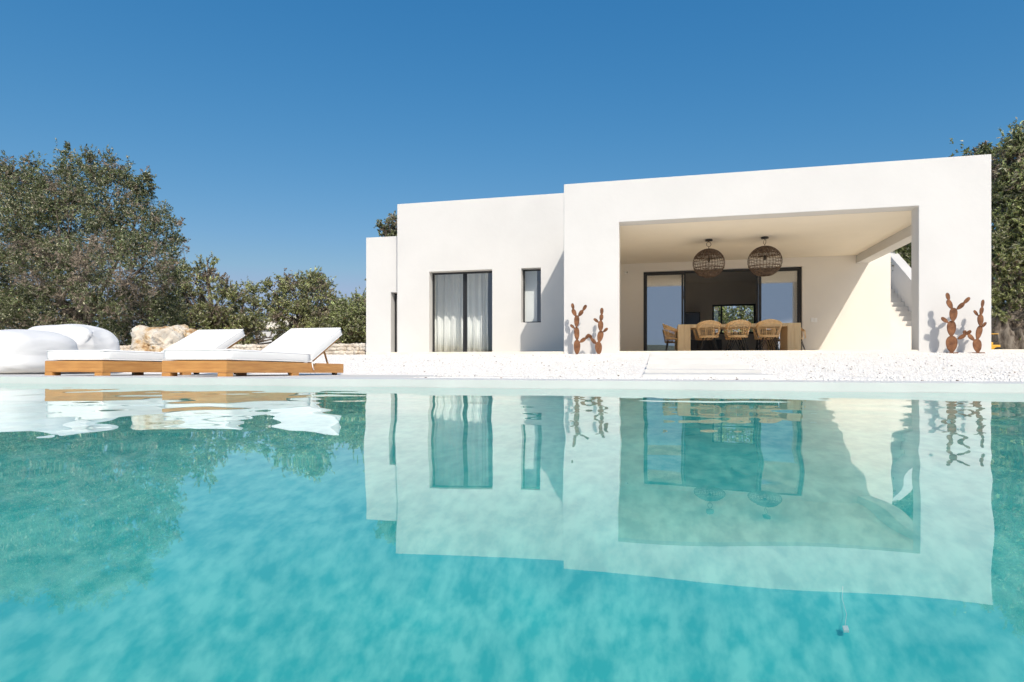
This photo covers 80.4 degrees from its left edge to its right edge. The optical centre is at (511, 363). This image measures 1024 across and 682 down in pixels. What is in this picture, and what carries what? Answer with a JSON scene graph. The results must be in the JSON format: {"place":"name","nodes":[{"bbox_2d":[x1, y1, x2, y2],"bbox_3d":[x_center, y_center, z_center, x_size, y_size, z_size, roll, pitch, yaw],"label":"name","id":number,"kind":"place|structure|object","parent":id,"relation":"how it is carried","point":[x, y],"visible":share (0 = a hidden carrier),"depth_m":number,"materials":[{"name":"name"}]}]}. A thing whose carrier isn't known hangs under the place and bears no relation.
{"place":"outdoors","nodes":[
{"label":"outdoors","id":0,"kind":"place"},
{"bbox_2d":[0,373,453,377],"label":"terrace","id":1,"kind":"structure","parent":0,"point":[263,375],"depth_m":6.44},
{"bbox_2d":[0,329,77,373],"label":"bean bag","id":2,"kind":"object","parent":1,"relation":"on","point":[23,351],"visible":0.67,"depth_m":7.05,"materials":[{"name":"white fabric"}]},
{"bbox_2d":[28,324,119,372],"bbox_3d":[-6.196,-0.202,8.461,1.217,0.682,1.027,0,0,14],"label":"bean bag","id":3,"kind":"object","parent":1,"relation":"on","point":[85,337],"visible":0.33,"depth_m":8.18,"materials":[{"name":"white fabric"}]},
{"bbox_2d":[45,329,244,375],"bbox_3d":[-3.953,-0.156,6.810,0.713,0.582,2.060,0,-1,14],"label":"sun lounger","id":4,"kind":"object","parent":1,"relation":"on","point":[102,362],"visible":0.6,"depth_m":6.01,"materials":[{"name":"white fabric"}]},
{"bbox_2d":[162,328,342,376],"bbox_3d":[-2.627,-0.156,6.485,0.713,0.582,2.060,0,-1,14],"label":"sun lounger","id":5,"kind":"object","parent":1,"relation":"on","point":[291,352],"visible":1,"depth_m":6.07,"materials":[{"name":"white fabric"}]},
{"bbox_2d":[0,383,1023,681],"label":"water","id":6,"kind":"structure","parent":0,"point":[208,533],"depth_m":0.56,"materials":[{"name":"teal liquid"}]},
{"bbox_2d":[0,0,1023,340],"label":"sky","id":7,"kind":"structure","parent":0,"point":[280,132],"materials":[{"name":"blue"}]},
{"bbox_2d":[111,352,1023,380],"bbox_3d":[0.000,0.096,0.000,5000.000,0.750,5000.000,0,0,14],"label":"ground","id":8,"kind":"structure","parent":0,"point":[350,371],"depth_m":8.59,"materials":[{"name":"gravel"}]},
{"bbox_2d":[0,282,165,345],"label":"olive tree","id":9,"kind":"object","parent":8,"relation":"on","point":[112,322],"visible":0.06,"depth_m":36.57,"materials":[{"name":"green plant"}]},
{"bbox_2d":[0,138,192,345],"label":"olive tree","id":10,"kind":"object","parent":8,"relation":"on","point":[49,255],"visible":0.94,"depth_m":20.96,"materials":[{"name":"green plant"}]},
{"bbox_2d":[127,324,196,351],"bbox_3d":[-6.520,-0.298,11.481,1.193,0.909,1.046,0,0,14],"label":"boulder","id":11,"kind":"object","parent":8,"relation":"on","point":[153,339],"visible":0.4,"depth_m":11.08,"materials":[{"name":"stone"}]},
{"bbox_2d":[142,251,273,344],"bbox_3d":[-13.678,-2.485,26.918,6.730,5.109,3.147,0,0,14],"label":"olive tree","id":12,"kind":"object","parent":8,"relation":"on","point":[198,308],"visible":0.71,"depth_m":26.59,"materials":[{"name":"green plant"}]},
{"bbox_2d":[120,343,365,354],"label":"dry stone wall","id":13,"kind":"structure","parent":8,"relation":"on","point":[347,349],"depth_m":18.38,"materials":[{"name":"beige stone"}]},
{"bbox_2d":[195,312,327,344],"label":"olive tree","id":14,"kind":"object","parent":8,"relation":"on","point":[271,329],"visible":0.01,"depth_m":41.08,"materials":[{"name":"green plant"}]},
{"bbox_2d":[256,316,295,343],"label":"distant house","id":15,"kind":"structure","parent":8,"relation":"on","point":[268,333],"depth_m":54.84,"materials":[{"name":"stone"}]},
{"bbox_2d":[258,266,349,342],"bbox_3d":[-9.677,-2.279,28.066,4.716,4.495,2.748,0,0,6],"label":"olive tree","id":16,"kind":"object","parent":8,"relation":"on","point":[314,285],"visible":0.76,"depth_m":27.77,"materials":[{"name":"green plant"}]},
{"bbox_2d":[327,285,365,343],"bbox_3d":[-5.780,-1.594,23.935,3.615,3.137,2.618,0,0,-2],"label":"olive tree","id":17,"kind":"object","parent":8,"relation":"on","point":[348,318],"visible":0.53,"depth_m":23.67,"materials":[{"name":"green plant"}]},
{"bbox_2d":[365,210,396,279],"bbox_3d":[-5.553,-4.021,31.175,4.079,7.962,3.357,0,0,14],"label":"olive tree","id":18,"kind":"object","parent":8,"relation":"on","point":[390,228],"visible":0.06,"depth_m":31.35,"materials":[{"name":"green plant"}]},
{"bbox_2d":[570,303,607,353],"bbox_3d":[1.567,-0.688,12.352,0.772,1.089,0.200,0,0,14],"label":"cactus sculpture","id":19,"kind":"object","parent":8,"relation":"on","point":[598,344],"visible":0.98,"depth_m":12.36,"materials":[{"name":"metal"}]},
{"bbox_2d":[651,352,721,354],"bbox_3d":[3.360,-0.147,11.785,1.280,0.120,0.883,0,0,14],"label":"step","id":20,"kind":"object","parent":8,"relation":"on","point":[664,353],"visible":0.45,"depth_m":11.38,"materials":[{"name":"concrete"}]},
{"bbox_2d":[650,354,726,356],"bbox_3d":[3.144,-0.091,10.904,1.280,0.120,0.883,0,0,14],"label":"step","id":21,"kind":"object","parent":8,"relation":"on","point":[701,355],"visible":0.45,"depth_m":10.46,"materials":[{"name":"concrete"}]},
{"bbox_2d":[649,357,732,360],"bbox_3d":[2.929,-0.035,10.023,1.280,0.120,0.883,0,0,14],"label":"step","id":22,"kind":"object","parent":8,"relation":"on","point":[689,358],"visible":0.45,"depth_m":9.59,"materials":[{"name":"concrete"}]},
{"bbox_2d":[648,360,740,363],"bbox_3d":[2.713,0.021,9.142,1.280,0.120,0.883,0,0,14],"label":"step","id":23,"kind":"object","parent":8,"relation":"on","point":[695,362],"visible":0.45,"depth_m":8.71,"materials":[{"name":"concrete"}]},
{"bbox_2d":[646,364,749,368],"bbox_3d":[2.497,0.076,8.261,1.280,0.120,0.883,0,0,14],"label":"step","id":24,"kind":"object","parent":8,"relation":"on","point":[697,366],"visible":0.53,"depth_m":7.83,"materials":[{"name":"concrete"}]},
{"bbox_2d":[645,369,760,372],"bbox_3d":[2.281,0.132,7.380,1.280,0.120,0.883,0,0,14],"label":"step","id":25,"kind":"object","parent":8,"relation":"on","point":[702,371],"visible":0.45,"depth_m":6.95,"materials":[{"name":"concrete"}]},
{"bbox_2d":[642,373,775,377],"bbox_3d":[2.065,0.174,6.499,1.280,0.120,0.883,0,0,14],"label":"step","id":26,"kind":"object","parent":8,"relation":"on","point":[734,375],"visible":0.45,"depth_m":6.12,"materials":[{"name":"concrete"}]},
{"bbox_2d":[714,306,753,331],"bbox_3d":[10.117,-1.709,27.618,5.439,3.319,2.716,0,0,14],"label":"olive tree","id":27,"kind":"object","parent":8,"relation":"on","point":[727,316],"visible":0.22,"depth_m":27.14,"materials":[{"name":"green plant"}]},
{"bbox_2d":[892,138,1002,270],"bbox_3d":[14.955,-3.833,21.017,5.060,7.634,3.666,0,0,14],"label":"olive tree","id":28,"kind":"object","parent":8,"relation":"on","point":[904,252],"visible":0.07,"depth_m":20.59,"materials":[{"name":"green plant"}]},
{"bbox_2d":[941,293,986,352],"bbox_3d":[8.046,-0.711,10.786,0.717,1.107,0.200,0,0,14],"label":"cactus sculpture","id":29,"kind":"object","parent":8,"relation":"on","point":[951,342],"visible":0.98,"depth_m":10.79,"materials":[{"name":"metal"}]},
{"bbox_2d":[991,116,1023,348],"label":"olive tree","id":30,"kind":"object","parent":8,"relation":"on","point":[1007,255],"visible":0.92,"depth_m":18.18,"materials":[{"name":"green plant"}]},
{"bbox_2d":[366,349,1023,354],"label":"house terrace","id":31,"kind":"structure","parent":0,"point":[562,352],"depth_m":12.85,"materials":[{"name":"concrete"}]},
{"bbox_2d":[662,324,677,350],"bbox_3d":[4.285,-0.656,16.196,0.515,0.818,0.590,0,0,14],"label":"rattan chair","id":32,"kind":"object","parent":31,"relation":"on","point":[668,328],"visible":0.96,"depth_m":16.04,"materials":[{"name":"wicker"}]},
{"bbox_2d":[366,154,990,353],"bbox_3d":[4.451,-2.209,18.670,16.077,4.401,13.005,0,0,14],"label":"villa","id":33,"kind":"object","parent":31,"relation":"on","point":[837,235],"visible":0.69,"depth_m":15.71,"materials":[{"name":"white paint"}]},
{"bbox_2d":[395,293,396,351],"bbox_3d":[-3.234,-1.124,17.342,0.246,1.747,0.050,0,0,14],"label":"window frame","id":34,"kind":"structure","parent":33,"relation":"in","point":[395,293],"depth_m":17.34,"materials":[{"name":"black metal"}]},
{"bbox_2d":[435,274,462,351],"bbox_3d":[-1.927,-1.575,17.647,1.136,2.611,0.194,0,0,14],"label":"curtain","id":35,"kind":"object","parent":33,"relation":"hanging from","point":[448,313],"visible":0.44,"depth_m":17.61,"materials":[{"name":"white fabric"}]},
{"bbox_2d":[433,271,491,351],"bbox_3d":[-1.332,-1.374,16.629,1.781,2.246,0.070,0,0,14],"label":"window frame","id":36,"kind":"structure","parent":33,"relation":"in","point":[464,273],"depth_m":16.61,"materials":[{"name":"black metal"}]},
{"bbox_2d":[467,273,487,351],"bbox_3d":[-1.010,-1.575,17.457,0.703,2.611,0.186,0,0,14],"label":"curtain","id":37,"kind":"object","parent":33,"relation":"hanging from","point":[477,312],"visible":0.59,"depth_m":17.46,"materials":[{"name":"white fabric"}]},
{"bbox_2d":[525,271,536,321],"bbox_3d":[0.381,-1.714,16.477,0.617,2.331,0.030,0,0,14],"label":"window","id":38,"kind":"structure","parent":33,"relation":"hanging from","point":[530,296],"depth_m":16.43,"materials":[{"name":"glass"}]},
{"bbox_2d":[523,269,540,322],"bbox_3d":[0.560,-1.784,16.156,0.519,1.422,0.050,0,0,14],"label":"window frame","id":39,"kind":"structure","parent":33,"relation":"in","point":[533,269],"depth_m":16.19,"materials":[{"name":"black metal"}]},
{"bbox_2d":[645,273,682,350],"bbox_3d":[4.435,-1.457,17.664,1.073,2.316,0.045,0,0,14],"label":"door frame","id":40,"kind":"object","parent":33,"relation":"in","point":[681,274],"depth_m":17.73,"materials":[{"name":"black metal"}]},
{"bbox_2d":[647,273,685,350],"bbox_3d":[4.488,-1.457,17.701,1.118,2.316,0.080,0,0,14],"label":"door leaf","id":41,"kind":"structure","parent":33,"relation":"in","point":[684,274],"depth_m":17.57,"materials":[{"name":"black metal"}]},
{"bbox_2d":[680,312,699,323],"bbox_3d":[6.699,-1.645,22.783,0.715,0.555,0.054,0,0,14],"label":"television","id":42,"kind":"object","parent":33,"relation":"attached to","point":[692,317],"visible":0.54,"depth_m":22.75,"materials":[{"name":"black metal"}]},
{"bbox_2d":[671,339,721,350],"bbox_3d":[6.864,-0.559,22.616,1.800,0.620,0.400,0,0,14],"label":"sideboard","id":43,"kind":"object","parent":33,"relation":"on","point":[694,343],"visible":0.38,"depth_m":22.37,"materials":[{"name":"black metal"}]},
{"bbox_2d":[693,239,724,277],"bbox_3d":[4.630,-2.469,14.258,0.730,0.887,0.730,0,0,-3],"label":"pendant lamp","id":44,"kind":"object","parent":33,"relation":"hanging from","point":[707,273],"visible":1,"depth_m":14.10,"materials":[{"name":"wicker"}]},
{"bbox_2d":[712,304,755,333],"bbox_3d":[8.317,-1.655,22.734,1.533,1.106,0.060,0,0,14],"label":"window frame","id":45,"kind":"structure","parent":33,"relation":"in","point":[754,305],"depth_m":22.73,"materials":[{"name":"black metal"}]},
{"bbox_2d":[747,236,782,276],"bbox_3d":[5.834,-2.463,13.984,0.754,0.897,0.754,0,0,-5],"label":"pendant lamp","id":46,"kind":"object","parent":33,"relation":"hanging from","point":[758,252],"visible":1,"depth_m":13.83,"materials":[{"name":"wicker"}]},
{"bbox_2d":[756,271,796,350],"bbox_3d":[7.418,-1.457,16.983,1.058,2.316,0.080,0,0,14],"label":"door leaf","id":47,"kind":"structure","parent":33,"relation":"in","point":[778,271],"depth_m":17.02,"materials":[{"name":"black metal"}]},
{"bbox_2d":[759,269,798,347],"bbox_3d":[7.460,-1.457,16.924,1.028,2.316,0.045,0,0,14],"label":"door leaf","id":48,"kind":"structure","parent":33,"relation":"in","point":[797,270],"depth_m":16.83,"materials":[{"name":"black metal"}]},
{"bbox_2d":[693,329,715,350],"bbox_3d":[5.295,-0.656,16.706,0.590,0.818,0.515,0,0,14],"label":"rattan chair","id":49,"kind":"object","parent":31,"relation":"on","point":[696,336],"visible":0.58,"depth_m":16.64,"materials":[{"name":"wicker"}]},
{"bbox_2d":[696,320,720,350],"bbox_3d":[4.925,-0.656,15.158,0.590,0.818,0.515,0,0,14],"label":"rattan chair","id":50,"kind":"object","parent":31,"relation":"on","point":[715,323],"visible":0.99,"depth_m":14.99,"materials":[{"name":"wicker"}]},
{"bbox_2d":[723,329,745,350],"bbox_3d":[6.062,-0.656,16.517,0.590,0.818,0.515,0,0,8],"label":"rattan chair","id":51,"kind":"object","parent":31,"relation":"on","point":[725,333],"visible":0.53,"depth_m":16.48,"materials":[{"name":"wicker"}]},
{"bbox_2d":[725,320,750,350],"bbox_3d":[5.598,-0.656,14.993,0.590,0.818,0.515,0,0,11],"label":"rattan chair","id":52,"kind":"object","parent":31,"relation":"on","point":[746,322],"visible":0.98,"depth_m":14.84,"materials":[{"name":"wicker"}]},
{"bbox_2d":[677,323,800,350],"bbox_3d":[5.832,-0.625,15.781,2.930,0.750,0.970,0,0,14],"label":"dining table","id":53,"kind":"object","parent":31,"relation":"on","point":[790,336],"visible":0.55,"depth_m":15.49,"materials":[{"name":"brown wood"}]},
{"bbox_2d":[752,329,775,350],"bbox_3d":[6.791,-0.656,16.339,0.590,0.818,0.515,0,0,14],"label":"rattan chair","id":54,"kind":"object","parent":31,"relation":"on","point":[759,339],"visible":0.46,"depth_m":16.27,"materials":[{"name":"wicker"}]},
{"bbox_2d":[756,319,781,350],"bbox_3d":[6.290,-0.656,14.824,0.590,0.818,0.515,0,0,17],"label":"rattan chair","id":55,"kind":"object","parent":31,"relation":"on","point":[766,321],"visible":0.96,"depth_m":14.67,"materials":[{"name":"wicker"}]},
{"bbox_2d":[801,328,805,349],"bbox_3d":[7.542,-0.656,16.254,0.590,0.818,0.515,0,0,-15],"label":"rattan chair","id":56,"kind":"object","parent":31,"relation":"on","point":[803,330],"visible":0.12,"depth_m":16.15,"materials":[{"name":"wicker"}]},
{"bbox_2d":[991,333,1001,348],"bbox_3d":[12.510,-0.503,16.075,0.686,0.554,0.442,0,0,7],"label":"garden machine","id":57,"kind":"object","parent":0,"point":[995,346],"visible":0.2,"depth_m":15.91,"materials":[{"name":"yellow paint"}]},
{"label":"pool basin","id":58,"kind":"structure","parent":0,"visible":0},
{"bbox_2d":[0,375,1023,392],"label":"pool coping","id":59,"kind":"object","parent":58,"relation":"on","point":[884,386],"visible":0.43,"depth_m":4.13,"materials":[{"name":"stone"}]}
]}

